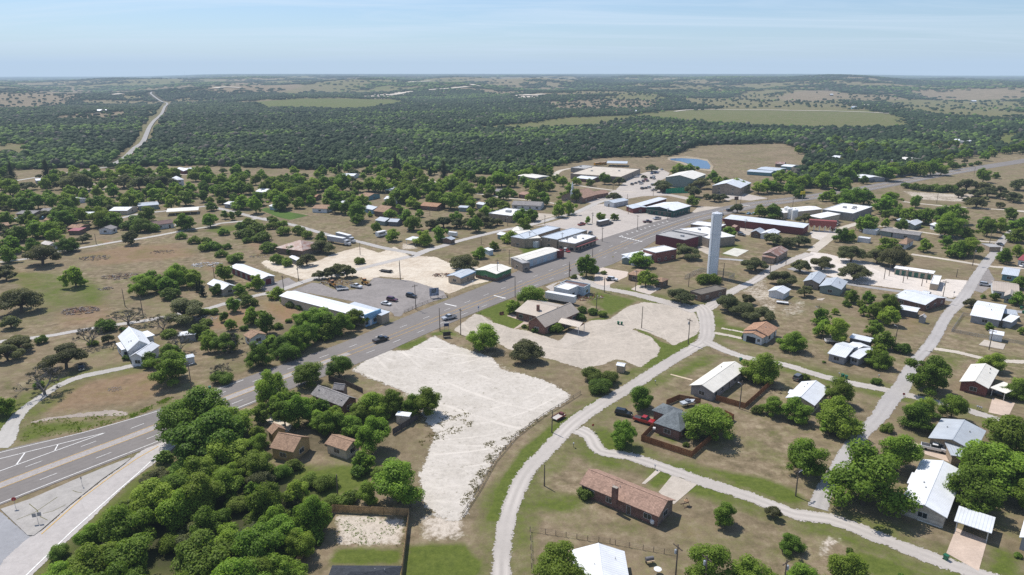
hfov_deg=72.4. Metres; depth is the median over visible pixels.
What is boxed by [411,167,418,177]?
leafy tree
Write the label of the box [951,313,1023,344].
chain link fence
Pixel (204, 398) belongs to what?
shade tree
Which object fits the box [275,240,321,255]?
barn
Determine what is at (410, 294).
sport utility car
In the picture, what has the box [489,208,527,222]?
office building
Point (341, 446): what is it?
shingle house
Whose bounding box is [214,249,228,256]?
shrub
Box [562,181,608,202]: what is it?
church
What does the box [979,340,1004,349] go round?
patio
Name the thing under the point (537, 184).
broadleaf tree
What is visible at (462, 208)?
storage shed
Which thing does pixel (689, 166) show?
broadleaf tree
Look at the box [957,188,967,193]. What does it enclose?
oak tree
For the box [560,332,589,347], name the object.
driveway
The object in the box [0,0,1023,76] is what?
sky
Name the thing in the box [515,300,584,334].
funeral home
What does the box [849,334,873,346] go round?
long shed
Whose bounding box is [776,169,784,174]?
leafy tree
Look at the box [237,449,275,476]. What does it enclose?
shade tree
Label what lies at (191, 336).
garden shed
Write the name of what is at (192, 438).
shade tree
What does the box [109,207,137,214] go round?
metal roof house
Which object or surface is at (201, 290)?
juniper tree
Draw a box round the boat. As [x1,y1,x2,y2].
[680,399,694,406]
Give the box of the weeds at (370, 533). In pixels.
[333,515,406,545]
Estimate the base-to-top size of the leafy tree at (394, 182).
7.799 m
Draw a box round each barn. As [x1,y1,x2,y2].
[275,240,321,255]
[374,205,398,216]
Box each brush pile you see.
[61,306,98,314]
[79,255,110,260]
[101,272,137,279]
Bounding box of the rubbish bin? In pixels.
[942,553,949,560]
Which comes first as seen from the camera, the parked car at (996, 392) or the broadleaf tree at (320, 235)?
the parked car at (996, 392)
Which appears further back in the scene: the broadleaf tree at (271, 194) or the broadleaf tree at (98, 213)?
the broadleaf tree at (271, 194)
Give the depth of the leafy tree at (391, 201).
478.31 m
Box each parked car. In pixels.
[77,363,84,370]
[380,301,391,305]
[990,390,1008,398]
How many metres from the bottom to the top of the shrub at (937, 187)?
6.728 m
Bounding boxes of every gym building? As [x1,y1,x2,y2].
[666,170,705,187]
[712,178,750,195]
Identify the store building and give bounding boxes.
[279,291,389,326]
[511,225,586,248]
[558,233,598,251]
[646,202,690,216]
[655,229,707,248]
[680,226,734,247]
[691,221,725,231]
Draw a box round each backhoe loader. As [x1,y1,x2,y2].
[329,279,337,287]
[360,277,370,285]
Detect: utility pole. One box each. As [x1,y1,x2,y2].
[184,361,192,388]
[673,544,682,574]
[702,554,711,574]
[738,381,745,408]
[782,559,790,574]
[795,468,802,495]
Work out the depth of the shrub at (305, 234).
397.58 m
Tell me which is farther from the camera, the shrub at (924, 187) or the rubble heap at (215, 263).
the shrub at (924, 187)
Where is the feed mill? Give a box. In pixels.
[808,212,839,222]
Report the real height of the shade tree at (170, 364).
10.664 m
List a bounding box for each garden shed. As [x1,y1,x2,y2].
[179,331,195,341]
[184,354,194,364]
[376,217,389,225]
[388,218,401,225]
[442,236,455,243]
[485,247,493,255]
[616,362,626,372]
[732,224,739,231]
[899,305,919,317]
[918,314,926,323]
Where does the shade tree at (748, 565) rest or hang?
on the ground at (752, 456)
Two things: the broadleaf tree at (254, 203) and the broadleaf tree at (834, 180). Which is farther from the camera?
the broadleaf tree at (834, 180)
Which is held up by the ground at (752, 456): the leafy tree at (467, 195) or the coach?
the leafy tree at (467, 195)
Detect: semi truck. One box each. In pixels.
[327,235,350,245]
[335,232,355,242]
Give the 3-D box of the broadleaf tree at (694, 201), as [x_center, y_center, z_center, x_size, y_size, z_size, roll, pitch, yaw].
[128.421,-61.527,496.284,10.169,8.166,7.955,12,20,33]
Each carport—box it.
[166,207,198,215]
[405,236,418,244]
[954,506,995,541]
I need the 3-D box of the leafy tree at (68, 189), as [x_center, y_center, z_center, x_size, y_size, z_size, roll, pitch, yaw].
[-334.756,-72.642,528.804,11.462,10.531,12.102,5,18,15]
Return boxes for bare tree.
[12,364,68,398]
[71,327,104,346]
[106,307,147,324]
[147,314,171,330]
[167,332,193,348]
[209,363,232,374]
[220,332,244,353]
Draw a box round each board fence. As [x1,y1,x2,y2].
[292,505,408,574]
[328,376,362,392]
[392,413,417,433]
[641,410,733,456]
[666,394,700,404]
[716,374,772,408]
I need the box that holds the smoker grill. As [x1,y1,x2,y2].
[645,556,654,563]
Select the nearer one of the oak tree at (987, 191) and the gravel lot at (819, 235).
the gravel lot at (819, 235)
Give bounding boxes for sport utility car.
[386,296,397,301]
[405,292,416,297]
[607,276,617,280]
[614,407,632,416]
[792,373,802,380]
[979,281,990,286]
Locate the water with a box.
[671,158,709,168]
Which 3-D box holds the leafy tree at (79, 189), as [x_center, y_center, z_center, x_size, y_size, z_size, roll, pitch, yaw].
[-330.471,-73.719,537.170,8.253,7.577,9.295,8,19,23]
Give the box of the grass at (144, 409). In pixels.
[129,396,173,417]
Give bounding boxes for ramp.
[0,441,176,574]
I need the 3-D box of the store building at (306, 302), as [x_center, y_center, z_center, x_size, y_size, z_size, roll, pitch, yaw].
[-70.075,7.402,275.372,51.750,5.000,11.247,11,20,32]
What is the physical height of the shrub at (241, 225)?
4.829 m
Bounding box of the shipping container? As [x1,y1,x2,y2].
[857,236,870,242]
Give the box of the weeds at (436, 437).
[418,409,471,444]
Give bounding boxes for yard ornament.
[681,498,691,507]
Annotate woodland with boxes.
[0,74,1023,78]
[0,74,1023,100]
[0,89,1023,119]
[0,110,1023,159]
[0,141,944,186]
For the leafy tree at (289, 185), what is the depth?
536.64 m
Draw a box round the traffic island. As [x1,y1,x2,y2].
[1,457,130,535]
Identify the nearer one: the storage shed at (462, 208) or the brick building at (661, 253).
the brick building at (661, 253)
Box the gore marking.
[0,433,103,470]
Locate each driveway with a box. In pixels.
[0,364,136,447]
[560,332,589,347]
[659,476,696,503]
[913,443,948,461]
[946,528,986,570]
[989,398,1014,414]
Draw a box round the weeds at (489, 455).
[483,415,546,460]
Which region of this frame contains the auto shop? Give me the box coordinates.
[511,247,563,271]
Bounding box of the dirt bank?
[31,410,127,422]
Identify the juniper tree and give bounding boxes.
[4,162,16,178]
[41,159,50,176]
[194,281,199,291]
[198,284,206,295]
[391,153,397,168]
[396,159,401,170]
[439,159,447,178]
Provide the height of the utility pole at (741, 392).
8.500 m
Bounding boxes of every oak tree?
[0,205,10,210]
[0,223,8,229]
[0,228,8,237]
[0,264,14,270]
[0,269,17,280]
[0,287,44,312]
[0,315,22,328]
[0,344,25,360]
[1,334,33,348]
[3,175,14,178]
[19,182,38,189]
[21,244,61,265]
[36,210,50,217]
[36,342,88,369]
[51,181,64,187]
[57,172,92,187]
[76,236,88,242]
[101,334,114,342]
[103,204,113,209]
[112,174,131,187]
[121,230,138,244]
[126,177,148,188]
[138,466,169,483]
[141,176,152,185]
[149,176,178,185]
[162,297,203,323]
[175,520,216,544]
[218,168,227,172]
[238,520,256,533]
[244,470,275,484]
[281,495,300,512]
[296,254,316,265]
[310,240,335,253]
[311,270,323,278]
[323,266,338,277]
[332,263,341,269]
[338,264,356,276]
[349,169,360,173]
[424,219,436,228]
[435,217,450,227]
[450,218,461,227]
[450,254,479,268]
[459,218,469,227]
[471,177,479,184]
[475,212,484,218]
[481,215,494,226]
[482,192,492,198]
[493,218,502,225]
[509,338,545,360]
[605,192,622,198]
[612,177,625,184]
[645,164,658,170]
[652,180,672,186]
[655,183,670,192]
[667,288,695,303]
[676,243,686,249]
[676,246,700,258]
[684,186,701,195]
[687,178,710,188]
[707,193,722,201]
[716,294,740,311]
[720,194,729,200]
[729,302,754,317]
[730,204,743,212]
[740,257,768,270]
[742,294,755,302]
[744,306,775,321]
[763,232,781,244]
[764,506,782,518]
[766,271,797,285]
[777,237,796,246]
[790,235,810,245]
[790,259,811,271]
[795,213,813,222]
[796,285,813,295]
[810,256,834,269]
[836,263,873,279]
[837,245,867,261]
[866,248,884,263]
[878,246,913,267]
[953,179,978,190]
[954,192,963,197]
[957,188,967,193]
[961,298,976,306]
[964,197,987,207]
[968,189,982,196]
[974,182,995,189]
[979,187,997,196]
[995,202,1005,207]
[996,186,1009,192]
[996,192,1009,199]
[1005,192,1023,201]
[1009,179,1023,189]
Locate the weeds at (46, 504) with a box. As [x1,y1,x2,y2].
[19,490,81,519]
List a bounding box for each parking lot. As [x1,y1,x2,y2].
[292,278,446,316]
[587,169,690,203]
[724,193,765,200]
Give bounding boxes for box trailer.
[447,231,457,236]
[545,290,575,303]
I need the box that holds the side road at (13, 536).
[0,512,30,564]
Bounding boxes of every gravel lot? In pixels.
[260,278,295,290]
[262,247,489,292]
[266,417,291,431]
[353,335,570,520]
[455,302,699,368]
[535,213,553,220]
[537,204,669,238]
[546,280,563,290]
[692,206,718,212]
[697,246,708,253]
[738,228,753,234]
[802,252,967,297]
[810,231,831,239]
[975,269,994,292]
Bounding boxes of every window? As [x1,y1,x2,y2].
[606,496,611,503]
[643,512,651,519]
[664,428,670,434]
[917,511,927,518]
[969,386,976,391]
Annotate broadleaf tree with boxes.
[0,178,20,194]
[0,211,19,223]
[0,235,22,250]
[0,245,20,262]
[4,225,30,241]
[13,197,35,210]
[21,189,36,198]
[22,238,40,251]
[24,219,42,237]
[30,194,44,208]
[37,220,62,236]
[39,193,56,198]
[44,228,65,241]
[51,204,73,211]
[53,222,67,231]
[53,238,79,252]
[54,210,75,224]
[57,192,70,201]
[68,194,79,205]
[68,237,79,245]
[78,169,94,177]
[78,189,90,198]
[85,195,106,206]
[85,206,110,226]
[93,171,105,179]
[97,211,122,226]
[101,197,119,206]
[103,169,118,177]
[116,164,133,175]
[118,192,140,206]
[127,274,154,294]
[128,190,145,202]
[133,166,147,175]
[137,206,155,221]
[141,270,160,279]
[147,188,167,202]
[149,275,164,291]
[156,276,179,292]
[162,189,175,198]
[163,263,187,286]
[172,213,196,229]
[176,191,194,205]
[179,265,191,276]
[182,269,204,287]
[184,188,196,198]
[186,169,200,180]
[196,190,208,201]
[199,172,212,182]
[202,213,218,226]
[204,201,218,210]
[211,174,228,185]
[220,210,228,217]
[221,181,237,192]
[227,211,234,219]
[228,172,238,182]
[230,194,250,208]
[234,180,246,194]
[234,210,241,216]
[241,182,254,194]
[246,195,262,213]
[249,192,264,203]
[257,178,272,189]
[265,188,282,202]
[272,193,288,208]
[283,187,298,200]
[289,173,304,184]
[291,197,304,207]
[292,184,316,202]
[304,177,323,189]
[305,195,315,205]
[314,231,326,241]
[319,176,336,189]
[321,187,345,201]
[322,197,329,204]
[327,200,340,212]
[333,173,351,190]
[342,190,354,200]
[346,196,354,203]
[347,201,365,217]
[350,213,364,224]
[361,177,376,191]
[371,175,392,191]
[371,222,381,231]
[383,209,397,217]
[384,228,400,240]
[386,168,401,182]
[388,188,405,202]
[394,182,408,189]
[398,171,407,179]
[398,178,411,184]
[398,183,421,202]
[398,209,411,220]
[403,215,423,230]
[412,175,429,188]
[412,230,432,245]
[415,209,423,216]
[418,181,435,195]
[425,191,437,201]
[432,191,445,204]
[432,225,448,241]
[436,174,458,185]
[440,192,458,208]
[446,177,461,188]
[449,211,463,219]
[452,187,464,201]
[454,181,477,195]
[464,196,476,207]
[466,207,475,216]
[466,215,483,231]
[471,246,486,258]
[476,184,483,192]
[478,205,493,216]
[483,184,495,193]
[483,197,499,208]
[489,241,499,249]
[491,169,508,186]
[495,188,508,199]
[495,200,510,210]
[500,230,516,242]
[504,175,517,186]
[509,189,517,196]
[512,208,530,222]
[517,168,530,174]
[518,216,531,229]
[523,179,532,188]
[525,189,540,201]
[526,209,538,220]
[527,165,538,173]
[529,178,547,192]
[538,191,549,204]
[543,180,555,190]
[552,200,564,216]
[556,191,566,198]
[557,176,567,185]
[564,182,574,192]
[564,200,577,214]
[570,188,582,202]
[571,177,581,184]
[586,178,594,185]
[596,212,605,219]
[599,172,610,183]
[610,213,618,219]
[629,251,654,266]
[670,163,684,173]
[683,163,699,170]
[685,195,700,205]
[705,170,718,181]
[713,176,721,183]
[723,226,736,236]
[751,181,769,193]
[752,204,767,216]
[760,203,783,218]
[761,178,776,192]
[771,183,783,192]
[772,172,783,182]
[782,171,797,181]
[783,180,797,192]
[791,186,805,197]
[793,176,808,187]
[803,174,813,187]
[809,163,824,172]
[812,171,830,188]
[817,191,828,200]
[824,161,839,173]
[825,189,836,199]
[827,175,844,189]
[830,191,843,202]
[831,227,848,241]
[833,177,852,189]
[834,166,859,179]
[837,187,867,203]
[847,229,857,240]
[850,160,869,172]
[855,214,879,229]
[858,175,868,183]
[862,187,875,204]
[867,161,879,169]
[870,195,894,212]
[874,165,900,178]
[875,237,901,250]
[880,218,890,226]
[881,191,904,208]
[881,210,890,217]
[886,162,901,173]
[889,206,902,218]
[894,218,908,229]
[897,165,909,176]
[898,207,921,220]
[906,161,919,172]
[910,195,922,207]
[912,161,930,175]
[915,207,937,223]
[917,238,933,251]
[923,159,939,174]
[932,205,950,220]
[934,220,956,235]
[935,163,949,174]
[935,212,969,235]
[938,235,953,245]
[941,240,969,257]
[947,160,958,169]
[948,204,969,219]
[961,226,980,237]
[964,237,984,255]
[976,168,992,181]
[976,216,997,230]
[979,219,997,236]
[990,172,1000,178]
[994,217,1009,232]
[1004,207,1018,219]
[1005,227,1023,241]
[1007,217,1023,231]
[1010,244,1023,256]
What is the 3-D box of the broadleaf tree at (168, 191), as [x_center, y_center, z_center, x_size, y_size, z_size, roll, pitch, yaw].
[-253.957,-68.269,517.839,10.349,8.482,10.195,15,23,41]
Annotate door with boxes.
[265,278,271,284]
[626,505,630,514]
[746,335,755,343]
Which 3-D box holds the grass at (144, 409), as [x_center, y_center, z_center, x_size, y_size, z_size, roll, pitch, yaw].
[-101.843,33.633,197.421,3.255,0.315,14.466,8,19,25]
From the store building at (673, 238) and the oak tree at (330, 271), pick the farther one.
the store building at (673, 238)
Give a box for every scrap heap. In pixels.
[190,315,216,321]
[319,279,353,284]
[432,273,450,276]
[576,292,603,300]
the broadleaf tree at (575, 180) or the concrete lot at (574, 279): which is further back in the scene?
the broadleaf tree at (575, 180)
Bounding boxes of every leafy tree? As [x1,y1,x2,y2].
[0,167,7,176]
[0,192,11,201]
[6,197,19,209]
[15,193,26,198]
[16,210,34,224]
[24,214,39,224]
[38,177,51,188]
[42,189,51,194]
[43,174,52,181]
[45,196,57,207]
[47,211,66,224]
[49,169,58,174]
[51,173,59,181]
[58,198,77,207]
[60,184,77,193]
[67,210,78,223]
[68,165,79,171]
[74,208,87,221]
[76,187,87,194]
[85,206,92,211]
[89,165,100,173]
[90,185,104,195]
[94,179,104,188]
[104,178,112,185]
[105,183,119,196]
[108,171,117,177]
[115,193,122,200]
[127,188,140,193]
[134,172,143,176]
[142,183,154,196]
[146,167,153,173]
[153,180,166,188]
[159,162,168,168]
[162,170,172,177]
[163,194,181,207]
[168,182,178,190]
[169,183,182,195]
[171,167,181,176]
[182,181,197,191]
[197,180,206,189]
[200,166,210,174]
[204,183,211,191]
[205,196,214,202]
[208,184,217,194]
[213,186,226,196]
[215,196,228,203]
[226,461,247,480]
[229,192,237,200]
[230,166,241,174]
[230,177,237,182]
[237,175,246,183]
[241,481,258,496]
[250,174,261,184]
[256,169,264,175]
[261,173,269,178]
[262,189,272,199]
[271,180,285,191]
[275,491,282,503]
[276,176,283,181]
[277,202,285,211]
[286,183,292,188]
[287,508,297,528]
[289,166,299,172]
[313,170,321,176]
[319,168,327,173]
[328,184,340,195]
[338,201,350,214]
[343,163,351,172]
[352,180,362,191]
[354,194,371,205]
[359,172,366,178]
[364,167,372,173]
[373,166,380,173]
[376,170,386,178]
[382,163,389,168]
[382,196,396,206]
[390,179,399,186]
[396,204,404,212]
[402,162,412,171]
[404,172,413,182]
[405,196,421,206]
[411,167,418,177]
[412,201,420,208]
[416,169,425,177]
[434,183,444,194]
[442,184,448,192]
[456,195,463,204]
[457,169,467,177]
[462,193,470,203]
[466,171,475,181]
[477,176,490,185]
[486,176,496,185]
[519,175,528,184]
[536,166,545,173]
[546,169,553,174]
[551,174,561,182]
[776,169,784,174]
[785,176,794,185]
[794,145,802,153]
[810,143,817,149]
[832,134,840,139]
[858,142,866,149]
[935,158,944,163]
[943,155,952,161]
[947,139,956,147]
[956,149,966,157]
[958,143,968,149]
[966,148,973,156]
[979,151,990,160]
[988,150,997,156]
[1000,146,1009,153]
[1009,144,1018,152]
[1016,143,1023,150]
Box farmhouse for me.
[116,326,159,365]
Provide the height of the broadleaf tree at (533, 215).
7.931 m
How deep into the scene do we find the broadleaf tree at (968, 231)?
398.00 m
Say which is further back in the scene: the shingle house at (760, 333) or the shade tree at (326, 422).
the shingle house at (760, 333)
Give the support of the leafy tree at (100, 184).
on the ground at (752, 456)
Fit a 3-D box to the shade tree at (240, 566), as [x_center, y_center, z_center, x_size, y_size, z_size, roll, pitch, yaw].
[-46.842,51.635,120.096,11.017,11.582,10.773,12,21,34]
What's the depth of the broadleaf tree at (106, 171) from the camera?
623.48 m
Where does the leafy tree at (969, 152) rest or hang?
on the ground at (752, 456)
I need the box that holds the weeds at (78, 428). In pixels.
[20,413,125,440]
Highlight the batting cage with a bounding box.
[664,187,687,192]
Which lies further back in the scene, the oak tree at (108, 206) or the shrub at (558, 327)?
the oak tree at (108, 206)
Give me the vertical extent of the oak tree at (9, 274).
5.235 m
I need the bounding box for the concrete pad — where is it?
[723,248,748,256]
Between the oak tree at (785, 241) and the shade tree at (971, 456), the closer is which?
the shade tree at (971, 456)
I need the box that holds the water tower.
[707,209,722,274]
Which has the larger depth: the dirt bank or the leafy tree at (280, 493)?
the dirt bank
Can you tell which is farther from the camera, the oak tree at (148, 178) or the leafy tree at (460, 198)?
the oak tree at (148, 178)
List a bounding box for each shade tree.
[0,397,16,415]
[42,560,72,574]
[56,266,88,286]
[57,564,93,574]
[64,541,118,574]
[71,522,100,547]
[90,560,146,574]
[96,503,156,543]
[99,532,153,574]
[129,477,177,521]
[129,494,162,524]
[141,351,156,367]
[142,349,187,386]
[154,399,209,442]
[154,488,200,531]
[158,343,185,357]
[160,407,246,464]
[160,473,190,493]
[169,528,243,574]
[174,455,227,487]
[174,571,191,574]
[175,472,221,523]
[178,385,230,420]
[188,323,204,337]
[189,505,231,538]
[198,329,217,340]
[199,335,211,351]
[202,436,249,467]
[209,283,221,294]
[209,332,239,352]
[210,556,270,574]
[211,466,244,503]
[212,521,253,545]
[214,263,233,281]
[216,405,254,437]
[219,311,228,321]
[223,318,237,329]
[225,297,239,311]
[230,521,284,560]
[232,283,249,295]
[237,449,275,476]
[242,306,259,324]
[242,481,293,525]
[243,340,275,368]
[245,433,269,452]
[246,274,264,289]
[246,554,274,574]
[248,425,266,441]
[252,402,270,422]
[254,312,274,333]
[254,369,288,403]
[254,503,285,528]
[261,334,275,350]
[265,286,284,299]
[266,398,277,413]
[266,513,302,554]
[266,552,307,574]
[267,335,292,356]
[269,392,289,410]
[271,400,292,425]
[276,343,301,360]
[279,394,313,428]
[283,327,310,351]
[283,479,309,503]
[283,528,315,558]
[286,390,300,400]
[288,494,332,534]
[291,311,311,327]
[292,361,323,387]
[297,322,319,347]
[302,397,315,417]
[303,306,333,328]
[306,409,322,428]
[310,398,330,411]
[312,410,344,435]
[313,323,334,340]
[320,312,340,334]
[323,405,344,417]
[325,355,353,377]
[329,312,354,335]
[336,415,361,435]
[344,404,368,424]
[346,308,369,325]
[350,401,369,412]
[351,449,375,472]
[354,415,391,453]
[356,480,378,505]
[358,391,388,416]
[371,457,425,503]
[375,410,390,419]
[379,388,403,414]
[400,393,420,416]
[410,386,442,415]
[466,323,499,350]
[505,300,520,312]
[516,285,547,303]
[531,540,591,574]
[575,253,599,276]
[610,419,637,448]
[629,386,653,410]
[637,269,658,286]
[681,403,735,440]
[684,543,733,574]
[713,501,737,526]
[726,553,778,574]
[738,352,782,384]
[759,396,782,416]
[776,330,807,351]
[779,396,814,424]
[779,532,807,556]
[784,562,819,574]
[786,437,830,476]
[810,308,832,323]
[812,319,830,335]
[815,395,866,439]
[819,415,839,434]
[821,438,922,517]
[824,317,850,342]
[824,376,855,401]
[827,552,871,574]
[830,308,839,314]
[841,300,852,306]
[844,289,859,301]
[856,299,865,306]
[858,304,867,314]
[862,290,876,303]
[863,319,884,335]
[864,351,895,369]
[865,303,883,319]
[865,344,887,357]
[871,330,895,348]
[875,293,902,311]
[876,306,900,324]
[878,434,924,470]
[896,401,941,431]
[904,355,952,395]
[906,397,938,417]
[937,393,970,418]
[943,464,1007,513]
[955,439,1023,497]
[959,444,1012,485]
[976,352,1007,370]
[981,414,1023,455]
[985,322,996,329]
[989,292,1000,299]
[996,248,1012,263]
[1000,380,1023,400]
[1005,456,1023,485]
[1008,291,1023,304]
[1008,377,1023,394]
[1009,276,1023,287]
[1010,478,1023,509]
[1017,327,1023,334]
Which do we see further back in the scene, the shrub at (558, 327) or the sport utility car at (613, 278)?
the sport utility car at (613, 278)
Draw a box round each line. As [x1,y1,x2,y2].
[0,171,957,502]
[2,169,968,487]
[26,264,565,479]
[26,445,175,574]
[41,446,157,533]
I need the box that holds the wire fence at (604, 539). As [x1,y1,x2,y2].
[531,527,673,553]
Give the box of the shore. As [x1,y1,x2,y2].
[667,156,712,171]
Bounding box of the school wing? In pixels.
[577,176,598,181]
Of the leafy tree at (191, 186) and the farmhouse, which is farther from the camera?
the leafy tree at (191, 186)
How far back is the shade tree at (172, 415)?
174.62 m
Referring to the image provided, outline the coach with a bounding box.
[596,219,609,225]
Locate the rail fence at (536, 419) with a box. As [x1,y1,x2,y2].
[462,390,580,514]
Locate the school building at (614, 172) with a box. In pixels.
[570,166,639,181]
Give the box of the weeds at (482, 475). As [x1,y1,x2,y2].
[459,456,493,513]
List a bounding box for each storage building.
[230,264,274,284]
[603,198,627,207]
[894,265,934,279]
[929,275,941,290]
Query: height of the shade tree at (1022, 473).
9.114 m
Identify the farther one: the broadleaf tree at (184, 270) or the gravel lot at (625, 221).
the gravel lot at (625, 221)
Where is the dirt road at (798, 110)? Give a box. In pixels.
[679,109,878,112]
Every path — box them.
[507,314,528,328]
[642,470,660,483]
[670,374,692,380]
[715,332,741,338]
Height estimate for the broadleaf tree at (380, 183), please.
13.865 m
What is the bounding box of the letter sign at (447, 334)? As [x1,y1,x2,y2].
[443,331,450,337]
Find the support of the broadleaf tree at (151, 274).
on the ground at (752, 456)
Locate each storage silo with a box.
[787,207,792,218]
[791,208,797,219]
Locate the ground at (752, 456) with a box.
[0,74,1023,574]
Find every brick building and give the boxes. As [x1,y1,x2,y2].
[621,245,676,263]
[690,285,726,301]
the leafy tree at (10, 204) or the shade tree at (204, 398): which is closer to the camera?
the shade tree at (204, 398)
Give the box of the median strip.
[0,352,349,487]
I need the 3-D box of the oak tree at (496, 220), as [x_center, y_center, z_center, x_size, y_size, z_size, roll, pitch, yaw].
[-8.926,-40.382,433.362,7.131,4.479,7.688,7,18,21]
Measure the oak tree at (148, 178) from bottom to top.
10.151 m
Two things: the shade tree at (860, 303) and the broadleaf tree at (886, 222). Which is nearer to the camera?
the shade tree at (860, 303)
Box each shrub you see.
[32,380,44,388]
[33,334,48,343]
[46,542,69,561]
[86,340,99,345]
[94,319,117,332]
[117,499,131,511]
[118,220,134,228]
[121,355,129,359]
[128,215,144,220]
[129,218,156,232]
[148,223,159,231]
[153,450,174,463]
[156,531,179,554]
[159,328,176,338]
[160,287,181,300]
[167,460,186,474]
[175,231,187,238]
[187,235,201,243]
[197,241,210,250]
[197,308,209,314]
[199,318,213,325]
[202,237,211,242]
[206,240,221,250]
[208,308,218,314]
[209,370,234,384]
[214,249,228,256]
[217,228,230,234]
[221,243,231,248]
[223,495,247,512]
[226,252,243,263]
[232,449,249,461]
[233,227,255,237]
[234,222,246,228]
[239,292,250,298]
[239,325,248,330]
[240,294,258,307]
[241,469,265,484]
[242,218,256,224]
[242,237,250,242]
[246,222,266,231]
[250,230,271,241]
[259,241,278,252]
[266,215,278,222]
[266,222,278,228]
[269,253,283,263]
[270,464,293,480]
[272,544,288,557]
[274,322,283,329]
[276,220,287,226]
[276,226,290,234]
[281,257,292,266]
[285,301,293,307]
[285,458,304,470]
[291,225,305,235]
[300,471,317,489]
[301,231,312,238]
[312,530,324,547]
[313,473,338,491]
[322,493,340,506]
[334,491,356,505]
[342,489,357,504]
[350,463,366,477]
[354,257,365,263]
[370,466,384,478]
[549,323,563,332]
[576,313,586,319]
[576,486,594,500]
[577,306,586,312]
[581,366,603,382]
[588,308,597,314]
[588,378,612,394]
[588,384,601,394]
[598,310,607,315]
[601,371,618,382]
[682,442,688,446]
[695,273,711,284]
[708,273,722,284]
[750,405,763,413]
[802,374,809,379]
[870,377,882,383]
[878,422,894,432]
[892,343,912,354]
[900,182,910,187]
[909,183,920,188]
[918,184,934,191]
[929,183,946,191]
[944,184,956,191]
[1013,552,1022,558]
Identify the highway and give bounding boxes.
[0,159,1023,504]
[113,92,167,163]
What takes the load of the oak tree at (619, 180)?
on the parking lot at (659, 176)
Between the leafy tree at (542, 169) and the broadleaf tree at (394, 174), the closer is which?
the broadleaf tree at (394, 174)
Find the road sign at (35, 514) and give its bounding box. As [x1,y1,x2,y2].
[31,512,40,519]
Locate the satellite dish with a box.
[654,566,661,573]
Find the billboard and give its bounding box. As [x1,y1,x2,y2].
[429,287,438,297]
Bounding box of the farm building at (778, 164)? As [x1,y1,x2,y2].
[775,161,785,166]
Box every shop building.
[447,269,475,284]
[475,264,511,280]
[554,280,589,295]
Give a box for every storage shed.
[290,255,298,265]
[459,205,469,211]
[621,253,630,264]
[768,285,790,299]
[989,329,1003,341]
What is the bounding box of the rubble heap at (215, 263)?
[192,262,222,267]
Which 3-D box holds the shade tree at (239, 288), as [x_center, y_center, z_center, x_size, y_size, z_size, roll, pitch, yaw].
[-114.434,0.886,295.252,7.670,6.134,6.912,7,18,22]
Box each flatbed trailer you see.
[551,411,565,420]
[776,300,787,304]
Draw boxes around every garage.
[99,225,116,233]
[395,411,411,423]
[497,232,506,238]
[981,243,1000,251]
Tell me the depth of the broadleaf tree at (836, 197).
501.96 m
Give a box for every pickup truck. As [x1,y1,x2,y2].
[349,283,362,288]
[372,335,388,342]
[441,314,456,320]
[633,415,655,425]
[824,338,839,342]
[920,442,945,453]
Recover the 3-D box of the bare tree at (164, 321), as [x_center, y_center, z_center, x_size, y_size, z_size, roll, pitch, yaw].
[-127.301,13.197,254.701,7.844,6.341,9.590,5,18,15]
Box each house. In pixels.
[15,210,42,215]
[41,241,56,248]
[66,224,90,234]
[75,197,86,202]
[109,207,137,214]
[173,176,183,185]
[178,167,194,173]
[207,279,234,295]
[243,329,265,343]
[255,188,271,192]
[267,422,311,460]
[310,382,356,414]
[312,204,331,212]
[314,194,321,200]
[324,434,358,459]
[329,565,401,574]
[342,173,358,177]
[359,192,379,199]
[365,205,377,213]
[420,202,444,210]
[476,202,484,207]
[512,226,522,230]
[519,191,528,198]
[572,543,628,574]
[579,469,675,526]
[628,269,668,287]
[652,403,691,440]
[689,361,743,400]
[743,321,777,344]
[751,227,764,237]
[760,229,780,238]
[762,246,787,263]
[781,164,798,169]
[785,380,826,413]
[804,271,826,289]
[819,277,847,295]
[827,342,870,365]
[896,218,921,229]
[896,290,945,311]
[899,238,913,248]
[901,459,958,527]
[928,418,985,465]
[930,222,936,229]
[959,363,1013,400]
[970,300,1019,327]
[991,280,1018,303]
[1001,267,1020,280]
[1017,254,1023,265]
[1019,522,1023,550]
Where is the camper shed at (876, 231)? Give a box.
[863,228,879,234]
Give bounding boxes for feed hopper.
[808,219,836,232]
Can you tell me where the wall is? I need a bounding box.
[870,173,916,182]
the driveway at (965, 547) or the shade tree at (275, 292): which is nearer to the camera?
the driveway at (965, 547)
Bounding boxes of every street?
[0,198,612,342]
[0,218,254,262]
[122,206,423,254]
[477,193,555,203]
[490,304,715,574]
[553,168,636,192]
[573,426,997,574]
[575,275,703,312]
[701,340,999,420]
[705,252,812,309]
[719,258,769,266]
[788,267,1021,312]
[806,223,855,251]
[808,229,1013,510]
[879,225,995,242]
[903,201,1023,211]
[911,254,1023,268]
[934,347,1023,363]
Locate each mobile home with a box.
[137,201,158,210]
[152,219,173,228]
[224,201,234,208]
[511,201,543,209]
[854,174,884,181]
[879,227,922,240]
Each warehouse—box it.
[518,174,547,180]
[626,197,666,212]
[724,215,808,234]
[747,169,772,175]
[757,167,786,172]
[780,206,821,218]
[822,203,872,221]
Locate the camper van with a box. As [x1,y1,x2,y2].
[375,230,386,236]
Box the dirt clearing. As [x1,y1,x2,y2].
[380,91,412,94]
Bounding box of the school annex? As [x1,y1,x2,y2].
[571,165,603,171]
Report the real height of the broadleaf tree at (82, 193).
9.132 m
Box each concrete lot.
[571,278,609,290]
[594,267,627,284]
[632,285,659,293]

